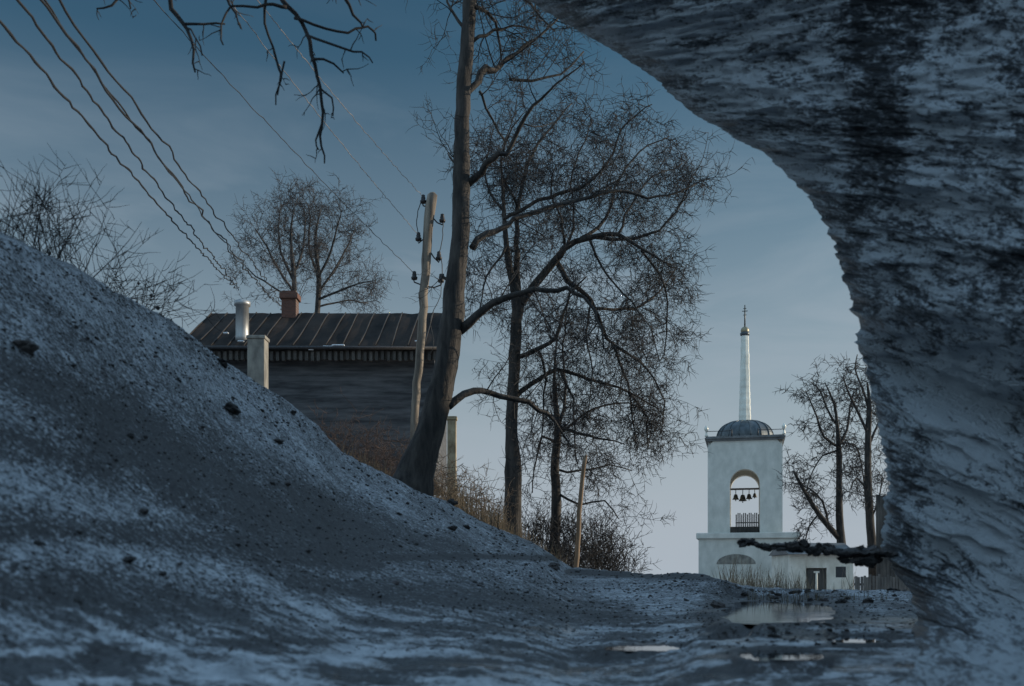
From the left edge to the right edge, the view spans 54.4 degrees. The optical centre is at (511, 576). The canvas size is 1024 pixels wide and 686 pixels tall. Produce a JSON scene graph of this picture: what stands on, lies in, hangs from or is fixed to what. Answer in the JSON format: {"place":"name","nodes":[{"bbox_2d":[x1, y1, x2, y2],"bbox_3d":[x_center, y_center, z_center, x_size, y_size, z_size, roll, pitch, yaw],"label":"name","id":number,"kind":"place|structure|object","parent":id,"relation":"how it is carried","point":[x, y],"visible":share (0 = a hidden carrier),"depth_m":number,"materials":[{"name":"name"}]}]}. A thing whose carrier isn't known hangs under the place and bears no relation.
{"place":"outdoors","nodes":[
{"label":"outdoors","id":0,"kind":"place"},
{"bbox_2d":[96,0,381,163],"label":"branch","id":1,"kind":"object","parent":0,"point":[285,5],"visible":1,"depth_m":9.04,"materials":[{"name":"brown plant"}]},
{"bbox_2d":[0,0,889,576],"label":"sky","id":2,"kind":"structure","parent":0,"point":[773,252],"materials":[{"name":"blue"}]},
{"bbox_2d":[332,437,566,560],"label":"dry grass","id":3,"kind":"structure","parent":0,"point":[482,516],"depth_m":18.51,"materials":[{"name":"plant"}]},
{"bbox_2d":[0,232,920,685],"bbox_3d":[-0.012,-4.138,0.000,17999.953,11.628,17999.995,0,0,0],"label":"ground","id":4,"kind":"structure","parent":0,"point":[264,660],"depth_m":6.16,"materials":[{"name":"grey gravel"}]},
{"bbox_2d":[12,339,38,354],"bbox_3d":[-3.027,-1.427,6.200,0.146,0.093,0.163,0,0,-9],"label":"mud clod","id":5,"kind":"object","parent":4,"relation":"on","point":[27,346],"visible":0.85,"depth_m":6.15,"materials":[{"name":"black soil"}]},
{"bbox_2d":[32,540,42,545],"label":"mud clod","id":6,"kind":"object","parent":4,"relation":"on","point":[37,542],"visible":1,"depth_m":4.47,"materials":[{"name":"black soil"}]},
{"bbox_2d":[0,152,127,258],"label":"bare shrub","id":7,"kind":"object","parent":4,"relation":"on","point":[12,215],"visible":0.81,"depth_m":8.11,"materials":[{"name":"brown plant"}]},
{"bbox_2d":[73,598,82,604],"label":"mud clod","id":8,"kind":"object","parent":4,"relation":"on","point":[80,602],"visible":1,"depth_m":4.14,"materials":[{"name":"brown soil"}]},
{"bbox_2d":[0,144,160,278],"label":"bare shrub","id":9,"kind":"object","parent":4,"relation":"on","point":[55,229],"visible":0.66,"depth_m":8.54,"materials":[{"name":"brown plant"}]},
{"bbox_2d":[122,556,135,562],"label":"mud clod","id":10,"kind":"object","parent":4,"relation":"on","point":[129,559],"visible":0.99,"depth_m":4.96,"materials":[{"name":"black soil"}]},
{"bbox_2d":[127,433,134,438],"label":"mud clod","id":11,"kind":"object","parent":4,"relation":"on","point":[130,435],"visible":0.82,"depth_m":6.63,"materials":[{"name":"black soil"}]},
{"bbox_2d":[58,224,221,331],"bbox_3d":[-3.645,-2.899,9.882,1.775,1.066,1.696,0,0,0],"label":"bare shrub","id":12,"kind":"object","parent":4,"relation":"on","point":[151,295],"visible":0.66,"depth_m":9.81,"materials":[{"name":"brown plant"}]},
{"bbox_2d":[139,509,148,513],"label":"mud clod","id":13,"kind":"object","parent":4,"relation":"on","point":[144,511],"visible":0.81,"depth_m":5.70,"materials":[{"name":"black soil"}]},
{"bbox_2d":[217,358,227,367],"bbox_3d":[-3.044,-2.242,10.430,0.128,0.094,0.128,0,0,-17],"label":"mud clod","id":14,"kind":"object","parent":4,"relation":"on","point":[223,363],"visible":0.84,"depth_m":10.40,"materials":[{"name":"black soil"}]},
{"bbox_2d":[224,402,240,414],"bbox_3d":[-2.653,-1.593,9.451,0.173,0.104,0.223,25,-17,-25],"label":"mud clod","id":15,"kind":"object","parent":4,"relation":"on","point":[231,407],"visible":0.94,"depth_m":9.39,"materials":[{"name":"black soil"}]},
{"bbox_2d":[246,335,269,388],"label":"masonry pillar","id":16,"kind":"structure","parent":4,"relation":"on","point":[257,358],"depth_m":28.75,"materials":[{"name":"grey paint"}]},
{"bbox_2d":[215,169,337,309],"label":"roadside tree","id":17,"kind":"object","parent":4,"relation":"on","point":[294,267],"visible":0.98,"depth_m":49.79,"materials":[{"name":"brown plant"}]},
{"bbox_2d":[273,438,283,444],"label":"mud clod","id":18,"kind":"object","parent":4,"relation":"on","point":[278,441],"visible":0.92,"depth_m":9.95,"materials":[{"name":"black soil"}]},
{"bbox_2d":[190,290,453,494],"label":"old house","id":19,"kind":"structure","parent":4,"relation":"on","point":[363,361],"depth_m":33.45,"materials":[{"name":"wood"}]},
{"bbox_2d":[0,20,238,290],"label":"power line","id":20,"kind":"object","parent":19,"relation":"attached to","point":[9,32],"visible":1,"depth_m":13.69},
{"bbox_2d":[16,0,238,287],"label":"power line","id":21,"kind":"object","parent":19,"relation":"attached to","point":[63,61],"visible":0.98,"depth_m":13.97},
{"bbox_2d":[40,0,281,310],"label":"power line","id":22,"kind":"object","parent":19,"relation":"attached to","point":[86,60],"visible":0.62,"depth_m":12.96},
{"bbox_2d":[44,0,281,309],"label":"power line","id":23,"kind":"object","parent":19,"relation":"attached to","point":[114,98],"visible":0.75,"depth_m":16.36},
{"bbox_2d":[58,0,280,301],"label":"power line","id":24,"kind":"object","parent":19,"relation":"attached to","point":[104,66],"visible":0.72,"depth_m":14.09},
{"bbox_2d":[264,172,398,313],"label":"roadside tree","id":25,"kind":"object","parent":4,"relation":"on","point":[318,282],"visible":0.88,"depth_m":51.81,"materials":[{"name":"brown plant"}]},
{"bbox_2d":[309,387,406,470],"bbox_3d":[-2.839,-2.493,17.523,2.192,1.508,2.083,0,0,-25],"label":"thicket shrub","id":26,"kind":"object","parent":4,"relation":"on","point":[346,436],"visible":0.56,"depth_m":17.48,"materials":[{"name":"brown plant"}]},
{"bbox_2d":[341,423,407,475],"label":"thicket shrub","id":27,"kind":"object","parent":4,"relation":"on","point":[379,452],"visible":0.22,"depth_m":20.42,"materials":[{"name":"brown plant"}]},
{"bbox_2d":[324,414,464,490],"bbox_3d":[-2.120,-2.285,18.340,2.701,1.453,1.901,0,0,-13],"label":"thicket shrub","id":28,"kind":"object","parent":4,"relation":"on","point":[392,457],"visible":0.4,"depth_m":18.26,"materials":[{"name":"brown plant"}]},
{"bbox_2d":[371,441,446,476],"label":"thicket shrub","id":29,"kind":"object","parent":4,"relation":"on","point":[397,458],"visible":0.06,"depth_m":21.41,"materials":[{"name":"brown plant"}]},
{"bbox_2d":[410,192,445,440],"bbox_3d":[-2.208,-5.777,25.998,0.949,8.509,0.305,0,0,0],"label":"utility pole","id":30,"kind":"object","parent":4,"relation":"on","point":[430,202],"visible":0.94,"depth_m":25.91,"materials":[{"name":"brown wood"}]},
{"bbox_2d":[154,0,412,271],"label":"bare wire","id":31,"kind":"object","parent":30,"relation":"attached to","point":[272,128],"visible":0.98,"depth_m":18.26,"materials":[{"name":"black metal"}]},
{"bbox_2d":[229,0,417,233],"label":"bare wire","id":32,"kind":"object","parent":30,"relation":"attached to","point":[317,114],"visible":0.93,"depth_m":18.50,"materials":[{"name":"black metal"}]},
{"bbox_2d":[257,0,422,196],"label":"bare wire","id":33,"kind":"object","parent":30,"relation":"attached to","point":[338,99],"visible":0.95,"depth_m":19.03,"materials":[{"name":"black metal"}]},
{"bbox_2d":[389,452,470,505],"bbox_3d":[-1.696,-1.791,18.508,2.145,1.197,1.464,0,0,-19],"label":"thicket shrub","id":34,"kind":"object","parent":4,"relation":"on","point":[437,481],"visible":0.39,"depth_m":18.66,"materials":[{"name":"brown plant"}]},
{"bbox_2d":[447,416,456,499],"bbox_3d":[-1.630,-2.732,27.000,0.289,3.218,0.289,0,0,0],"label":"gatepost","id":35,"kind":"object","parent":4,"relation":"on","point":[451,437],"visible":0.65,"depth_m":26.88,"materials":[{"name":"paint"}]},
{"bbox_2d":[447,525,457,530],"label":"mud clod","id":36,"kind":"object","parent":4,"relation":"on","point":[453,528],"visible":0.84,"depth_m":13.02,"materials":[{"name":"black soil"}]},
{"bbox_2d":[447,499,457,505],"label":"mud clod","id":37,"kind":"object","parent":4,"relation":"on","point":[453,502],"visible":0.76,"depth_m":15.98,"materials":[{"name":"black soil"}]},
{"bbox_2d":[434,457,508,512],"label":"thicket shrub","id":38,"kind":"object","parent":4,"relation":"on","point":[459,478],"visible":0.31,"depth_m":21.05,"materials":[{"name":"brown plant"}]},
{"bbox_2d":[459,474,518,523],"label":"thicket shrub","id":39,"kind":"object","parent":4,"relation":"on","point":[486,494],"visible":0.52,"depth_m":20.33,"materials":[{"name":"brown plant"}]},
{"bbox_2d":[477,491,520,534],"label":"thicket shrub","id":40,"kind":"object","parent":4,"relation":"on","point":[504,514],"visible":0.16,"depth_m":21.47,"materials":[{"name":"brown plant"}]},
{"bbox_2d":[501,495,588,556],"bbox_3d":[0.697,-1.119,25.133,2.575,1.990,2.207,0,0,-21],"label":"dark bush","id":41,"kind":"object","parent":4,"relation":"on","point":[536,524],"visible":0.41,"depth_m":24.95,"materials":[{"name":"brown plant"}]},
{"bbox_2d":[548,562,559,570],"bbox_3d":[0.625,-0.150,14.917,0.204,0.150,0.219,-3,17,14],"label":"mud clod","id":42,"kind":"object","parent":4,"relation":"on","point":[554,565],"visible":0.79,"depth_m":14.85,"materials":[{"name":"soil"}]},
{"bbox_2d":[519,515,610,569],"bbox_3d":[1.166,-0.601,23.439,2.290,1.782,2.550,0,0,11],"label":"dark bush","id":43,"kind":"object","parent":4,"relation":"on","point":[572,556],"visible":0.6,"depth_m":23.42,"materials":[{"name":"brown plant"}]},
{"bbox_2d":[392,0,754,496],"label":"leaning tree","id":44,"kind":"object","parent":4,"relation":"on","point":[416,467],"visible":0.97,"depth_m":16.30,"materials":[{"name":"brown plant"}]},
{"bbox_2d":[573,454,586,567],"bbox_3d":[1.466,-1.136,21.999,0.401,3.132,0.131,0,0,10],"label":"tan stake","id":45,"kind":"object","parent":4,"relation":"on","point":[578,528],"visible":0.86,"depth_m":21.96,"materials":[{"name":"brown wood"}]},
{"bbox_2d":[432,78,728,534],"bbox_3d":[1.639,-6.365,24.054,7.203,12.204,5.079,0,0,0],"label":"spreading tree","id":46,"kind":"object","parent":4,"relation":"on","point":[515,328],"visible":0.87,"depth_m":23.82,"materials":[{"name":"brown plant"}]},
{"bbox_2d":[501,292,676,558],"bbox_3d":[2.073,-3.706,25.905,4.697,7.937,4.124,0,0,0],"label":"slender tree","id":47,"kind":"object","parent":4,"relation":"on","point":[556,495],"visible":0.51,"depth_m":25.89,"materials":[{"name":"brown plant"}]},
{"bbox_2d":[543,502,636,570],"bbox_3d":[1.932,-0.816,25.154,2.547,2.330,2.376,0,0,38],"label":"dark bush","id":48,"kind":"object","parent":4,"relation":"on","point":[608,558],"visible":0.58,"depth_m":25.07,"materials":[{"name":"brown plant"}]},
{"bbox_2d":[573,518,661,573],"bbox_3d":[2.497,-0.592,26.439,2.606,2.018,2.178,0,0,26],"label":"dark bush","id":49,"kind":"object","parent":4,"relation":"on","point":[624,561],"visible":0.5,"depth_m":26.43,"materials":[{"name":"brown plant"}]},
{"bbox_2d":[605,646,685,650],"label":"puddle","id":50,"kind":"object","parent":4,"relation":"on","point":[642,648],"visible":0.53,"depth_m":6.01,"materials":[{"name":"black liquid"}]},
{"bbox_2d":[710,600,725,607],"bbox_3d":[1.994,0.279,9.598,0.153,0.079,0.196,14,8,-43],"label":"mud clod","id":51,"kind":"object","parent":4,"relation":"on","point":[714,604],"visible":0.75,"depth_m":9.55,"materials":[{"name":"soil"}]},
{"bbox_2d":[696,305,799,587],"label":"bell tower","id":52,"kind":"structure","parent":4,"relation":"on","point":[744,445],"depth_m":86.97,"materials":[{"name":"white paint"}]},
{"bbox_2d":[719,600,834,624],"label":"puddle","id":53,"kind":"object","parent":4,"relation":"on","point":[754,612],"visible":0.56,"depth_m":8.37,"materials":[{"name":"black liquid"}]},
{"bbox_2d":[740,651,823,660],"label":"puddle","id":54,"kind":"object","parent":4,"relation":"on","point":[779,655],"visible":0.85,"depth_m":5.00,"materials":[{"name":"black liquid"}]},
{"bbox_2d":[712,556,887,600],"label":"dry reeds","id":55,"kind":"object","parent":4,"relation":"on","point":[778,582],"visible":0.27,"depth_m":41.70,"materials":[{"name":"brown plant"}]},
{"bbox_2d":[769,543,852,589],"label":"white outbuilding","id":56,"kind":"structure","parent":4,"relation":"on","point":[832,567],"depth_m":60.00,"materials":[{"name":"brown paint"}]},
{"bbox_2d":[806,569,824,589],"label":"door","id":57,"kind":"structure","parent":56,"relation":"in","point":[810,573],"depth_m":60.12,"materials":[{"name":"grey wood"}]},
{"bbox_2d":[836,567,845,576],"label":"window","id":58,"kind":"structure","parent":56,"relation":"in","point":[839,570],"depth_m":59.99,"materials":[{"name":"grey glass"}]},
{"bbox_2d":[814,571,818,589],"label":"clothes post","id":59,"kind":"object","parent":4,"relation":"on","point":[816,579],"visible":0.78,"depth_m":56.95,"materials":[{"name":"white wood"}]},
{"bbox_2d":[774,354,889,543],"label":"park tree","id":60,"kind":"object","parent":4,"relation":"on","point":[838,533],"visible":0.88,"depth_m":69.71,"materials":[{"name":"brown plant"}]},
{"bbox_2d":[835,598,847,602],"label":"mud clod","id":61,"kind":"object","parent":4,"relation":"on","point":[841,600],"visible":0.73,"depth_m":11.16,"materials":[{"name":"brown soil"}]},
{"bbox_2d":[818,351,889,589],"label":"park tree","id":62,"kind":"object","parent":4,"relation":"on","point":[868,501],"visible":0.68,"depth_m":65.81,"materials":[{"name":"brown plant"}]},
{"bbox_2d":[832,636,888,642],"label":"puddle","id":63,"kind":"object","parent":4,"relation":"on","point":[860,639],"visible":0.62,"depth_m":5.80,"materials":[{"name":"black liquid"}]},
{"bbox_2d":[862,598,873,602],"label":"mud clod","id":64,"kind":"object","parent":4,"relation":"on","point":[867,600],"visible":0.77,"depth_m":11.26,"materials":[{"name":"brown soil"}]},
{"bbox_2d":[854,574,909,590],"bbox_3d":[13.543,0.749,36.025,2.296,1.692,0.080,0,0,0],"label":"picket fence","id":65,"kind":"object","parent":4,"relation":"on","point":[879,582],"visible":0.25,"depth_m":35.98,"materials":[{"name":"grey wood"}]},
{"bbox_2d":[876,494,906,590],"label":"plank fence","id":66,"kind":"object","parent":4,"relation":"on","point":[884,569],"visible":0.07,"depth_m":61.97,"materials":[{"name":"brown wood"}]},
{"bbox_2d":[527,0,1023,685],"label":"earth bank","id":67,"kind":"structure","parent":0,"point":[887,136],"depth_m":6.62,"materials":[{"name":"grey soil"}]},
{"bbox_2d":[751,541,897,557],"bbox_3d":[2.507,-0.207,7.456,1.445,0.147,0.412,0,0,0],"label":"earth ledge","id":68,"kind":"object","parent":67,"relation":"on","point":[853,551],"visible":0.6,"depth_m":7.35,"materials":[{"name":"black soil"}]},
{"bbox_2d":[736,538,749,546],"bbox_3d":[1.737,-0.261,7.449,0.141,0.058,0.103,17,-27,-35],"label":"mud clod","id":69,"kind":"object","parent":68,"relation":"on","point":[741,540],"visible":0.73,"depth_m":7.42,"materials":[{"name":"black soil"}]},
{"bbox_2d":[787,540,798,547],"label":"mud clod","id":70,"kind":"object","parent":68,"relation":"on","point":[795,543],"visible":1,"depth_m":7.32,"materials":[{"name":"black soil"}]},
{"bbox_2d":[798,539,810,546],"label":"mud clod","id":71,"kind":"object","parent":68,"relation":"on","point":[803,542],"visible":1,"depth_m":7.33,"materials":[{"name":"black soil"}]},
{"bbox_2d":[804,546,816,553],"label":"mud clod","id":72,"kind":"object","parent":68,"relation":"on","point":[808,551],"visible":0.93,"depth_m":7.35,"materials":[{"name":"black soil"}]},
{"bbox_2d":[813,549,821,556],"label":"mud clod","id":73,"kind":"object","parent":72,"relation":"on","point":[818,553],"visible":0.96,"depth_m":7.34,"materials":[{"name":"black soil"}]},
{"bbox_2d":[810,547,818,553],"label":"mud clod","id":74,"kind":"object","parent":68,"relation":"on","point":[813,549],"visible":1,"depth_m":7.33,"materials":[{"name":"black soil"}]},
{"bbox_2d":[823,548,832,555],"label":"mud clod","id":75,"kind":"object","parent":68,"relation":"on","point":[827,552],"visible":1,"depth_m":7.34,"materials":[{"name":"black soil"}]},
{"bbox_2d":[823,543,835,547],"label":"mud clod","id":76,"kind":"object","parent":68,"relation":"on","point":[828,545],"visible":0.63,"depth_m":7.47,"materials":[{"name":"black soil"}]},
{"bbox_2d":[838,556,848,563],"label":"mud clod","id":77,"kind":"object","parent":68,"relation":"on","point":[843,559],"visible":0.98,"depth_m":7.43,"materials":[{"name":"black soil"}]},
{"bbox_2d":[849,557,860,563],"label":"mud clod","id":78,"kind":"object","parent":68,"relation":"on","point":[854,560],"visible":0.99,"depth_m":7.38,"materials":[{"name":"brown soil"}]},
{"bbox_2d":[861,556,877,567],"bbox_3d":[2.634,-0.108,7.335,0.124,0.074,0.135,-9,-25,26],"label":"mud clod","id":79,"kind":"object","parent":68,"relation":"on","point":[870,562],"visible":1,"depth_m":7.31,"materials":[{"name":"brown soil"}]},
{"bbox_2d":[865,545,879,556],"bbox_3d":[2.670,-0.189,7.391,0.148,0.080,0.108,-17,-6,-19],"label":"mud clod","id":80,"kind":"object","parent":68,"relation":"on","point":[872,547],"visible":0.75,"depth_m":7.37,"materials":[{"name":"black soil"}]}
]}

